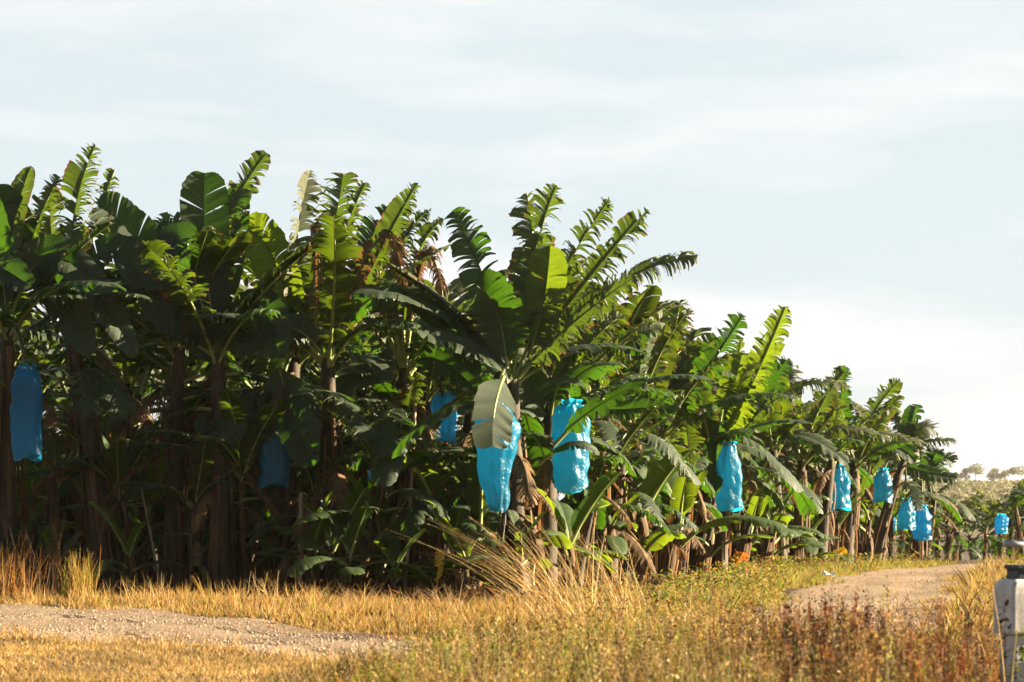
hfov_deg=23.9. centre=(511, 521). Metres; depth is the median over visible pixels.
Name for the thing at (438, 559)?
fallen leaf
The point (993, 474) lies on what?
distant tree
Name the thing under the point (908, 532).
banana shoot
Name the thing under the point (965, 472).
distant tree
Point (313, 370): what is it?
banana plant
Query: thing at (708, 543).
banana shoot
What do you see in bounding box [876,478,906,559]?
banana plant
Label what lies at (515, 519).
banana shoot
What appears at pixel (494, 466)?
bunch bag
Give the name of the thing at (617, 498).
banana plant
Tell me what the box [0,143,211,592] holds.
banana plant
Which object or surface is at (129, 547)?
banana shoot
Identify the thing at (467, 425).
banana plant
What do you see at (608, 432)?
banana plant
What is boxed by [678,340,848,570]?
banana plant
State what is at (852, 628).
weed spike
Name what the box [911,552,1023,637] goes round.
field grass
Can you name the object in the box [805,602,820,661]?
weed spike
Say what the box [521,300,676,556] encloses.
banana plant
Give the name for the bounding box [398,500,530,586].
banana shoot
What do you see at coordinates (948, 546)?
banana plant
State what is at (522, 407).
banana plant
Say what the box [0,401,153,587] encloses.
banana plant
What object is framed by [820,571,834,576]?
plastic scrap
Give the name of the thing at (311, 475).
banana plant
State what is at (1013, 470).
distant tree
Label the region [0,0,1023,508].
sky
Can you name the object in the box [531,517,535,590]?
prop pole
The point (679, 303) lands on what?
banana plant
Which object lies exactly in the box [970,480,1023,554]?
banana plant
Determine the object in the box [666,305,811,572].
banana plant
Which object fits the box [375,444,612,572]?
banana shoot
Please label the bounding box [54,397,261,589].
banana shoot
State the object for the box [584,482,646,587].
banana shoot
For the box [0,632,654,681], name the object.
lawn grass
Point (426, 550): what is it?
banana shoot
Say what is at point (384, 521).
banana shoot
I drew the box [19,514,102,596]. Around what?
grass clump
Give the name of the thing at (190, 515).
banana shoot
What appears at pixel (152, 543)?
prop pole
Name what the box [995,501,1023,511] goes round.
banana plant
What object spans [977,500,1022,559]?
banana plant
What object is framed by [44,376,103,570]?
banana plant
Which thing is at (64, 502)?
banana plant
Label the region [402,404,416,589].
prop pole
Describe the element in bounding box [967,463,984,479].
distant tree
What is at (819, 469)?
banana plant
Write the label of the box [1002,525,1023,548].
banana plant
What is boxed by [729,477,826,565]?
banana shoot
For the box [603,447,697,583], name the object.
banana shoot
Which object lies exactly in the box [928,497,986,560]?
banana plant
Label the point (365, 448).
banana plant
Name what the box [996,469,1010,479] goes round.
distant tree
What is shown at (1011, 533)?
banana plant
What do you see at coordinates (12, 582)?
grass clump
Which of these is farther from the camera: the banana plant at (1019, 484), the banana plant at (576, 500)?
the banana plant at (1019, 484)
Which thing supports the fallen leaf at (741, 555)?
on the leaf litter
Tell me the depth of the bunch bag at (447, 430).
35.90 m
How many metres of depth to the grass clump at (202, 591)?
29.01 m
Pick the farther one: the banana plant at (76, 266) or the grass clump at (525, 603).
the banana plant at (76, 266)
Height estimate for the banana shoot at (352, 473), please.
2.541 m
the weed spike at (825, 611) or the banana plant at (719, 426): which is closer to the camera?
the weed spike at (825, 611)
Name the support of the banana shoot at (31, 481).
on the ground at (966, 555)
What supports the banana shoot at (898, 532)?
on the ground at (966, 555)
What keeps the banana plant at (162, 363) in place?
on the ground at (966, 555)
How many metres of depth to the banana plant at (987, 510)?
86.70 m
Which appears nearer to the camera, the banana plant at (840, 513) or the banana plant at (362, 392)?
the banana plant at (362, 392)
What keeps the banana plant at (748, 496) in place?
on the ground at (966, 555)
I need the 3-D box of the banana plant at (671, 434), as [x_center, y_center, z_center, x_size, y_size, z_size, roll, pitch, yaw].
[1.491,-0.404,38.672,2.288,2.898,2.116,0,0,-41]
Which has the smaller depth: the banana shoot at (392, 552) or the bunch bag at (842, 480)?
the banana shoot at (392, 552)
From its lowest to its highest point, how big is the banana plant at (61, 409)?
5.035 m
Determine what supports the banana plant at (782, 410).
on the ground at (966, 555)
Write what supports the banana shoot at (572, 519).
on the ground at (966, 555)
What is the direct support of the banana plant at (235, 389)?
on the ground at (966, 555)
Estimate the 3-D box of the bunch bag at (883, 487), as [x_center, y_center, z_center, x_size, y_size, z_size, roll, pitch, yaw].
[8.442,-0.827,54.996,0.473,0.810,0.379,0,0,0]
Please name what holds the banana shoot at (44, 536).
on the ground at (966, 555)
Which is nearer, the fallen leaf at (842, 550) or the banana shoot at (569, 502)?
the banana shoot at (569, 502)
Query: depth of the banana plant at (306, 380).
39.73 m
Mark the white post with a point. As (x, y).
(1010, 588)
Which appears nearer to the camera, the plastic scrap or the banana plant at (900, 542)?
the plastic scrap
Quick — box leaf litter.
[18,557,951,605]
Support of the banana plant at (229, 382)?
on the ground at (966, 555)
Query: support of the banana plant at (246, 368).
on the ground at (966, 555)
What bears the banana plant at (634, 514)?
on the ground at (966, 555)
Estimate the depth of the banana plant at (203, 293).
32.81 m
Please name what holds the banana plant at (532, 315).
on the ground at (966, 555)
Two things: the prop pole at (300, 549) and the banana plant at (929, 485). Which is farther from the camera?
the banana plant at (929, 485)
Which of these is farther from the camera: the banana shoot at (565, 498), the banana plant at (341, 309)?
the banana shoot at (565, 498)
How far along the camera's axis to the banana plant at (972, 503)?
81.09 m
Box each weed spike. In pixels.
[781,603,791,658]
[786,604,809,672]
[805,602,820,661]
[813,601,830,668]
[817,606,840,665]
[831,592,857,681]
[838,599,856,678]
[847,621,858,659]
[852,612,865,672]
[863,605,887,671]
[868,616,889,677]
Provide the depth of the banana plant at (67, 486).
39.57 m
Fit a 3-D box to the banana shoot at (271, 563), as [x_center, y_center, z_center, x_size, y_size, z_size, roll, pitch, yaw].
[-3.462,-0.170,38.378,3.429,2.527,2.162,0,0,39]
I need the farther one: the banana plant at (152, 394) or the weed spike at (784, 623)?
the banana plant at (152, 394)
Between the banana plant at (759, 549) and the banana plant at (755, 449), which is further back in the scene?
the banana plant at (759, 549)
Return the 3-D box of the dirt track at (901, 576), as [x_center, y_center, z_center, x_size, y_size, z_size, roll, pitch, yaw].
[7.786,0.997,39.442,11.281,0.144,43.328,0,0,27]
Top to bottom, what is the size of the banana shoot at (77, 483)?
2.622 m
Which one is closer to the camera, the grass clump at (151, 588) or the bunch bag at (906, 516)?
the grass clump at (151, 588)
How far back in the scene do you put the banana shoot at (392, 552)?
32.23 m
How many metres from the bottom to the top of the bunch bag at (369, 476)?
0.556 m
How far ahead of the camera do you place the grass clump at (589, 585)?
21.02 m
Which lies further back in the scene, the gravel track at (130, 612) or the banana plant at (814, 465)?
the banana plant at (814, 465)
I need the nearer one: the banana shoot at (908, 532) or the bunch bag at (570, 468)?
the bunch bag at (570, 468)
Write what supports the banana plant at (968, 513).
on the ground at (966, 555)
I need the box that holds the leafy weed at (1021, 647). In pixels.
[982,599,1023,681]
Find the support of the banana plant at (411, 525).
on the ground at (966, 555)
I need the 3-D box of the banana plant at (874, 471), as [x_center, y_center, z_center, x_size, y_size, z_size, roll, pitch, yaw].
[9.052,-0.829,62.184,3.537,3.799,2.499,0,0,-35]
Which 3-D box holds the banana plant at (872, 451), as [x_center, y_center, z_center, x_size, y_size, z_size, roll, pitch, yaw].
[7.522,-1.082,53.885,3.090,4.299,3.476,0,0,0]
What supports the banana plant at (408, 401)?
on the ground at (966, 555)
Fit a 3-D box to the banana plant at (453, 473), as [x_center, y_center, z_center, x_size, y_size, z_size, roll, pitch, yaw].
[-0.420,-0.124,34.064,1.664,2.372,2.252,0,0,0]
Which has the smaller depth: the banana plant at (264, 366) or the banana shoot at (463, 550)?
the banana shoot at (463, 550)
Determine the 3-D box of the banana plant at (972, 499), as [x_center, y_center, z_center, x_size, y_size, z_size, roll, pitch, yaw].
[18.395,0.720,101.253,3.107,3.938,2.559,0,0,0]
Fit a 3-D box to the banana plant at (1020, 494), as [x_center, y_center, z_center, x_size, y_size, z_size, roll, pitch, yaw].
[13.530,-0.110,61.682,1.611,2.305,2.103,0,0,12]
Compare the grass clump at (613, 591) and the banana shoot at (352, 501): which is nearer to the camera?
the grass clump at (613, 591)
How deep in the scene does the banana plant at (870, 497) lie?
55.89 m
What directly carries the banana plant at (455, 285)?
on the ground at (966, 555)
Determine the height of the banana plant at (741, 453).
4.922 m
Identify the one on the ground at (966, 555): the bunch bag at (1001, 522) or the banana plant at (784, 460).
the banana plant at (784, 460)
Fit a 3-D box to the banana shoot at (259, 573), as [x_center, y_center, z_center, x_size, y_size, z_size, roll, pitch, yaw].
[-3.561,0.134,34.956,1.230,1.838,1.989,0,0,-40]
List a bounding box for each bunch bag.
[9,364,42,461]
[257,426,290,488]
[367,451,374,478]
[430,391,457,442]
[475,404,520,536]
[551,398,590,493]
[715,441,743,511]
[831,463,850,510]
[873,468,892,502]
[893,518,896,530]
[897,498,915,530]
[912,505,931,540]
[994,514,1008,533]
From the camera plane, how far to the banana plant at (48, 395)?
43.41 m
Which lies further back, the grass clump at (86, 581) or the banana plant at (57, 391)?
the banana plant at (57, 391)
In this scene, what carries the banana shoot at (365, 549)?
on the ground at (966, 555)
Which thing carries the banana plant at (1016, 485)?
on the ground at (966, 555)
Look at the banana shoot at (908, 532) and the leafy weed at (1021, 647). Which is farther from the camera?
the banana shoot at (908, 532)
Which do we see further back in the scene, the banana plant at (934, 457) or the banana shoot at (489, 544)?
the banana plant at (934, 457)
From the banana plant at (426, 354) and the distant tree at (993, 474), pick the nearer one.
the banana plant at (426, 354)
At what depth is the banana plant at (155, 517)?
41.61 m
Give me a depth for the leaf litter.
31.91 m
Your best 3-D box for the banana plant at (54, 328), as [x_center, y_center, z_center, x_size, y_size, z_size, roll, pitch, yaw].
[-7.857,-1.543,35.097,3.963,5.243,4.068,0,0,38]
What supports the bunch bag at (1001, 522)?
hanging from the banana plant at (991, 512)
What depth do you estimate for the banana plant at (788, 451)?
53.27 m
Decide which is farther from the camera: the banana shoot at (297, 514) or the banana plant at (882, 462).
the banana plant at (882, 462)
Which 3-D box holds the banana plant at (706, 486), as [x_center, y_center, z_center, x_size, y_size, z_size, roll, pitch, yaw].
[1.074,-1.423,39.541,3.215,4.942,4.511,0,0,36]
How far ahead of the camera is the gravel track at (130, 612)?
22.38 m
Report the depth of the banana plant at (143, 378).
37.52 m
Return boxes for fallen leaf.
[433,551,444,581]
[731,551,748,566]
[830,546,847,558]
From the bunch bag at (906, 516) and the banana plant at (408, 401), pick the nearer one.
the banana plant at (408, 401)
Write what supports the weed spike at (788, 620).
on the gravel track at (130, 612)
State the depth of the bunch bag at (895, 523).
61.94 m
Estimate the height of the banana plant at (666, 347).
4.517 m
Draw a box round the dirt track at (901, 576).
[737,563,1008,649]
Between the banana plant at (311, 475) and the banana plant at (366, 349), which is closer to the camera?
the banana plant at (311, 475)
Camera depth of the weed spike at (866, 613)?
15.22 m
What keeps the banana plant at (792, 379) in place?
on the ground at (966, 555)
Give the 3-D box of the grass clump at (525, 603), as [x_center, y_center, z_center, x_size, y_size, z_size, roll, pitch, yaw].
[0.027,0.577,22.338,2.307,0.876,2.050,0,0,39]
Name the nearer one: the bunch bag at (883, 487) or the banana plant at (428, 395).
the banana plant at (428, 395)
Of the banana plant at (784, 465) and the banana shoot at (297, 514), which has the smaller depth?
the banana shoot at (297, 514)
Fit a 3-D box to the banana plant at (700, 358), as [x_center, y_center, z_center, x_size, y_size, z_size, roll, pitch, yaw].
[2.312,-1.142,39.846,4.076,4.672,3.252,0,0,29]
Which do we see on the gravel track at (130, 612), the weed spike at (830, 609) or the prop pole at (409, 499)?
the weed spike at (830, 609)
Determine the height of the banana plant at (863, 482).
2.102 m
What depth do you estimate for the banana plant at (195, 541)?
32.80 m
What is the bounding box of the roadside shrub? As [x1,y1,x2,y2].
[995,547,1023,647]
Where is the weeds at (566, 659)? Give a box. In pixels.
[241,575,1011,681]
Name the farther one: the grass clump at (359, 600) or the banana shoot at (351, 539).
the banana shoot at (351, 539)
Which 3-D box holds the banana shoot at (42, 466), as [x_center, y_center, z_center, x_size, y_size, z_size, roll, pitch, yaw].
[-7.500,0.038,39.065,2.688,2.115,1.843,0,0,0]
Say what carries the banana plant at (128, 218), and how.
on the ground at (966, 555)
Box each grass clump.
[0,545,49,601]
[5,520,78,597]
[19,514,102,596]
[51,547,104,600]
[125,573,172,599]
[191,572,210,599]
[246,571,295,600]
[336,580,383,606]
[395,511,655,633]
[402,538,635,624]
[419,579,487,609]
[486,521,739,630]
[537,532,676,622]
[815,611,956,668]
[917,554,1023,681]
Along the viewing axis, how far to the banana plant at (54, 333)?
39.52 m
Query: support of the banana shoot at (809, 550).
on the ground at (966, 555)
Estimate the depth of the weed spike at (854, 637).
15.18 m
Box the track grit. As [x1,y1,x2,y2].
[749,563,974,632]
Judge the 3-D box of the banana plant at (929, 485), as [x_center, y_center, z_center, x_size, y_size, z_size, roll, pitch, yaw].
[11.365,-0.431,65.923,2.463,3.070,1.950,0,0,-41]
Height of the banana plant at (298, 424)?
5.915 m
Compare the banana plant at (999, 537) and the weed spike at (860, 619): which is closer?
the weed spike at (860, 619)
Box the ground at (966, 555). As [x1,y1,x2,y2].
[0,525,1017,681]
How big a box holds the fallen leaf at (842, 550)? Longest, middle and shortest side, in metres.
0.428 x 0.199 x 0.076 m
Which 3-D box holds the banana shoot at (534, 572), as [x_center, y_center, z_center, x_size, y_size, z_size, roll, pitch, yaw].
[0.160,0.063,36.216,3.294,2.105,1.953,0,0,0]
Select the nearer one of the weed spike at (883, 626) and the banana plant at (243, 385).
the weed spike at (883, 626)
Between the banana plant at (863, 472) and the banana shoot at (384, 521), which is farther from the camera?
the banana plant at (863, 472)
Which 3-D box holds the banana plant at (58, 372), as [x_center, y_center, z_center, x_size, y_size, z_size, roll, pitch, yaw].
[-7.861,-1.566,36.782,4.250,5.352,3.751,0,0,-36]
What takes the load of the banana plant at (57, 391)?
on the ground at (966, 555)
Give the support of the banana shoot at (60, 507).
on the ground at (966, 555)
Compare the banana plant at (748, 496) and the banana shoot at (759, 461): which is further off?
the banana shoot at (759, 461)
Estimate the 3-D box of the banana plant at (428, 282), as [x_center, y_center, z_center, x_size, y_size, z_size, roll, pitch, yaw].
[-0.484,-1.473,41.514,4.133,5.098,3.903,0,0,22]
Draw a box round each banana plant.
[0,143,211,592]
[0,166,139,591]
[0,234,126,486]
[0,256,250,589]
[0,309,135,461]
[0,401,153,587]
[9,302,96,575]
[19,304,164,454]
[21,292,184,576]
[27,422,186,592]
[29,352,62,450]
[30,290,190,515]
[30,347,155,402]
[37,329,99,432]
[38,190,317,591]
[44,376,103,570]
[54,235,305,581]
[70,356,249,576]
[94,150,342,590]
[115,435,255,589]
[123,389,318,591]
[124,260,391,569]
[129,312,247,573]
[133,291,322,560]
[134,369,184,571]
[135,290,383,577]
[161,170,413,590]
[163,274,351,549]
[184,321,322,575]
[185,180,481,593]
[187,360,379,557]
[222,237,450,568]
[229,337,376,408]
[246,405,407,589]
[250,281,417,485]
[297,208,511,591]
[300,268,533,565]
[304,294,520,566]
[308,284,473,504]
[315,407,477,588]
[338,345,382,420]
[339,342,473,447]
[343,372,469,584]
[350,183,699,593]
[359,341,459,432]
[363,303,606,587]
[369,386,529,589]
[390,279,535,576]
[413,315,488,444]
[422,311,667,589]
[423,379,485,443]
[427,432,531,557]
[433,258,662,532]
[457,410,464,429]
[475,323,624,581]
[509,280,716,524]
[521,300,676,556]
[525,406,673,586]
[537,294,710,584]
[557,285,736,495]
[557,311,800,579]
[560,300,689,493]
[564,399,698,582]
[568,306,694,580]
[569,404,681,543]
[607,304,803,570]
[631,303,775,509]
[653,389,726,575]
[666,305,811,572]
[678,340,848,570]
[678,388,775,487]
[713,377,826,470]
[735,493,786,563]
[737,467,774,546]
[740,405,803,564]
[744,355,849,562]
[746,374,812,490]
[750,365,864,496]
[772,357,891,562]
[777,447,859,555]
[779,365,927,563]
[782,491,821,538]
[785,378,928,561]
[785,407,894,549]
[790,407,873,551]
[795,442,903,557]
[795,460,834,551]
[818,422,880,556]
[830,491,865,562]
[852,398,962,561]
[855,475,868,561]
[865,451,946,498]
[867,455,897,515]
[871,424,966,558]
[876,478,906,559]
[877,461,947,554]
[893,455,963,558]
[895,465,975,557]
[896,502,942,554]
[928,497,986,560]
[929,494,965,559]
[929,495,983,560]
[933,494,984,560]
[938,501,992,560]
[939,500,999,559]
[941,495,979,559]
[953,502,1007,559]
[959,505,1007,558]
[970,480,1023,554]
[970,494,1015,559]
[971,501,1023,558]
[975,485,1023,558]
[976,483,1018,545]
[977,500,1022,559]
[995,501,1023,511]
[1000,488,1023,559]
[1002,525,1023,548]
[1010,491,1023,497]
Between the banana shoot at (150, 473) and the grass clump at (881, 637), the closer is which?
the grass clump at (881, 637)
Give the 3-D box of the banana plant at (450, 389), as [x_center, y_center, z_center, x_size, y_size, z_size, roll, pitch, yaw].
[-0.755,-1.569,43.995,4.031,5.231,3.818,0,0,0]
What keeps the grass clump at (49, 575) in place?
on the ground at (966, 555)
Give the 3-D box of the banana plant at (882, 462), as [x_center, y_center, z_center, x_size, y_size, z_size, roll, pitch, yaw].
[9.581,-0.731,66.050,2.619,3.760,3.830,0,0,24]
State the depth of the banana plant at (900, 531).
70.07 m
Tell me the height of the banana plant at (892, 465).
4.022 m
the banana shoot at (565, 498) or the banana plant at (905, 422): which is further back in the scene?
the banana plant at (905, 422)
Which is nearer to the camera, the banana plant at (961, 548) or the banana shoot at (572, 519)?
the banana shoot at (572, 519)
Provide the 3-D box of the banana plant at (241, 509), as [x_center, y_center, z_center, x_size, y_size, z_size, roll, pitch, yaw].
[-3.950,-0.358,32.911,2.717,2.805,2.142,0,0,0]
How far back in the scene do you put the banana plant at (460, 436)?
41.04 m
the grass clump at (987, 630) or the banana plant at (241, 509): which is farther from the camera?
the banana plant at (241, 509)
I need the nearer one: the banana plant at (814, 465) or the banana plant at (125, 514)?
the banana plant at (125, 514)
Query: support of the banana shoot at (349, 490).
on the ground at (966, 555)
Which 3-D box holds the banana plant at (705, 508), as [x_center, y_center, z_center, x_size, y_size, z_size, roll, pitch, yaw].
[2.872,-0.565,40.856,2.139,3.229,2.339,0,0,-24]
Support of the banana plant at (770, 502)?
on the ground at (966, 555)
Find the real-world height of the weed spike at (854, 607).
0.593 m
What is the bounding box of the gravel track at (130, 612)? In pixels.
[0,604,998,681]
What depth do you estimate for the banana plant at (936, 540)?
71.38 m
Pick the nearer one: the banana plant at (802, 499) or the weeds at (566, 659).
the weeds at (566, 659)
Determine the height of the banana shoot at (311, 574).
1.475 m
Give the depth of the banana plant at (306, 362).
37.33 m
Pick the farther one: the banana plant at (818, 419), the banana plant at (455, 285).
the banana plant at (818, 419)
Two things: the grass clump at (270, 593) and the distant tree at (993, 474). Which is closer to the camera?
the grass clump at (270, 593)
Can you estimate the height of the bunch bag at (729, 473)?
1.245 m
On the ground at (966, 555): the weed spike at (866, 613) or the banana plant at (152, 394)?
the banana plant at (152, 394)
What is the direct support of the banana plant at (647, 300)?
on the ground at (966, 555)
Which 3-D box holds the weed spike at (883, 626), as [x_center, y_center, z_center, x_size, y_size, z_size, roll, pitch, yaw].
[2.212,0.797,14.520,0.198,0.465,0.137,0,0,-39]
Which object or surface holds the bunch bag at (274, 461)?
hanging from the banana plant at (241, 509)
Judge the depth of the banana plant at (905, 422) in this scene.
55.27 m
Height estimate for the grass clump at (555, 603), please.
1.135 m
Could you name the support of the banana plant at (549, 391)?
on the ground at (966, 555)
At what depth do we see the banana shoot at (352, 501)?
32.37 m
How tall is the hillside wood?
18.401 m
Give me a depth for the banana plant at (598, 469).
34.50 m
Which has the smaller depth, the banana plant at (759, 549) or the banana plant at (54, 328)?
the banana plant at (54, 328)
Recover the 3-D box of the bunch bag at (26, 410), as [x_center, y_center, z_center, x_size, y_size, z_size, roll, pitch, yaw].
[-6.466,-1.452,32.197,0.438,1.300,0.385,0,0,0]
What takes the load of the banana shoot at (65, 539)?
on the ground at (966, 555)
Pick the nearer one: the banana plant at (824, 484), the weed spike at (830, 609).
the weed spike at (830, 609)
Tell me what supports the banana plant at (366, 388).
on the ground at (966, 555)
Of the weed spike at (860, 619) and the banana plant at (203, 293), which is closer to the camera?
the weed spike at (860, 619)
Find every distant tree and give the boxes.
[957,468,970,479]
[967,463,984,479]
[986,468,999,480]
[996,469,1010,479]
[1008,465,1023,476]
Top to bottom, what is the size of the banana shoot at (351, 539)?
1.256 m
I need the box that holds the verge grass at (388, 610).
[0,576,960,675]
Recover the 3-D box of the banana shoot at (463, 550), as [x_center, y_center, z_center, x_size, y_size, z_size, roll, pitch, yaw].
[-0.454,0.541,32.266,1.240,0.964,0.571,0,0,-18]
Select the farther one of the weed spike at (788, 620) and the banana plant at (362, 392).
the banana plant at (362, 392)
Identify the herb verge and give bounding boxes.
[546,549,965,631]
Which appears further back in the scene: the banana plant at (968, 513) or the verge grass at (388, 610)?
the banana plant at (968, 513)
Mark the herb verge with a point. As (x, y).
(768, 578)
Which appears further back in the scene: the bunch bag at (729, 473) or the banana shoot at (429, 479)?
the bunch bag at (729, 473)
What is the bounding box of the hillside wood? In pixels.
[897,478,1022,526]
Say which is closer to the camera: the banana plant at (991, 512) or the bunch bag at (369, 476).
the bunch bag at (369, 476)
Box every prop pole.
[141,490,161,588]
[297,493,302,589]
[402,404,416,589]
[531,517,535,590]
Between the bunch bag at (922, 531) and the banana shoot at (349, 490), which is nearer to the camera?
the banana shoot at (349, 490)
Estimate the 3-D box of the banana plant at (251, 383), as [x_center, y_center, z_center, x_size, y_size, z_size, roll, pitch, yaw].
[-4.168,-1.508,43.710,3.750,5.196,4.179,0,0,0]
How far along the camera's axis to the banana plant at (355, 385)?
41.28 m
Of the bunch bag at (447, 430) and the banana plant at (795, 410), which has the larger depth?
the banana plant at (795, 410)
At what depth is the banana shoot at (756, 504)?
44.94 m
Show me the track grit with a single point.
(885, 597)
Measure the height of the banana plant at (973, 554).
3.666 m
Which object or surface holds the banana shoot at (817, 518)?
on the ground at (966, 555)
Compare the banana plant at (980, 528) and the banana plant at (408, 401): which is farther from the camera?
the banana plant at (980, 528)
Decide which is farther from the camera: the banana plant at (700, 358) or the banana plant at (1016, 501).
the banana plant at (1016, 501)
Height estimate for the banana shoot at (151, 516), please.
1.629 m
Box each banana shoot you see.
[13,525,88,590]
[16,458,78,586]
[16,464,76,570]
[17,422,184,584]
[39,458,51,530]
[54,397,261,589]
[56,506,78,552]
[66,513,161,559]
[81,501,185,595]
[183,446,320,587]
[183,506,260,574]
[187,471,375,576]
[249,470,314,584]
[250,490,382,590]
[253,487,321,587]
[256,455,466,590]
[286,506,431,592]
[297,486,414,592]
[300,473,377,533]
[344,488,470,593]
[347,464,376,534]
[363,528,430,591]
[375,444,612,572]
[380,442,616,588]
[386,474,503,565]
[390,430,496,590]
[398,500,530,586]
[429,527,506,593]
[453,509,550,595]
[500,471,627,589]
[504,498,630,572]
[529,495,569,577]
[557,464,676,532]
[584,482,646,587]
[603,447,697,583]
[651,453,799,578]
[692,500,772,574]
[728,418,823,565]
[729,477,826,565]
[736,486,828,567]
[785,501,853,563]
[810,500,873,560]
[812,511,818,556]
[830,500,902,555]
[871,531,931,548]
[895,529,942,558]
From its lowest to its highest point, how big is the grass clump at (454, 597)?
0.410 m
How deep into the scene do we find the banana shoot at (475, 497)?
33.41 m
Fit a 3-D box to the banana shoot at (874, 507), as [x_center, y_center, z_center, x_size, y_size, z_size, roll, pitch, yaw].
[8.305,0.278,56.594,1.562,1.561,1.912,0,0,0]
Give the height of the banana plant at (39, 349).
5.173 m
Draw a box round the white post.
[993,540,1023,681]
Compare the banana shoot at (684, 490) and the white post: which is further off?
the banana shoot at (684, 490)
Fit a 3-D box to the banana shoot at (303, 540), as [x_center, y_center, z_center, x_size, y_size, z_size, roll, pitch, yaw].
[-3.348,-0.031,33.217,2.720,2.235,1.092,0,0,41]
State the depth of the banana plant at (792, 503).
50.62 m

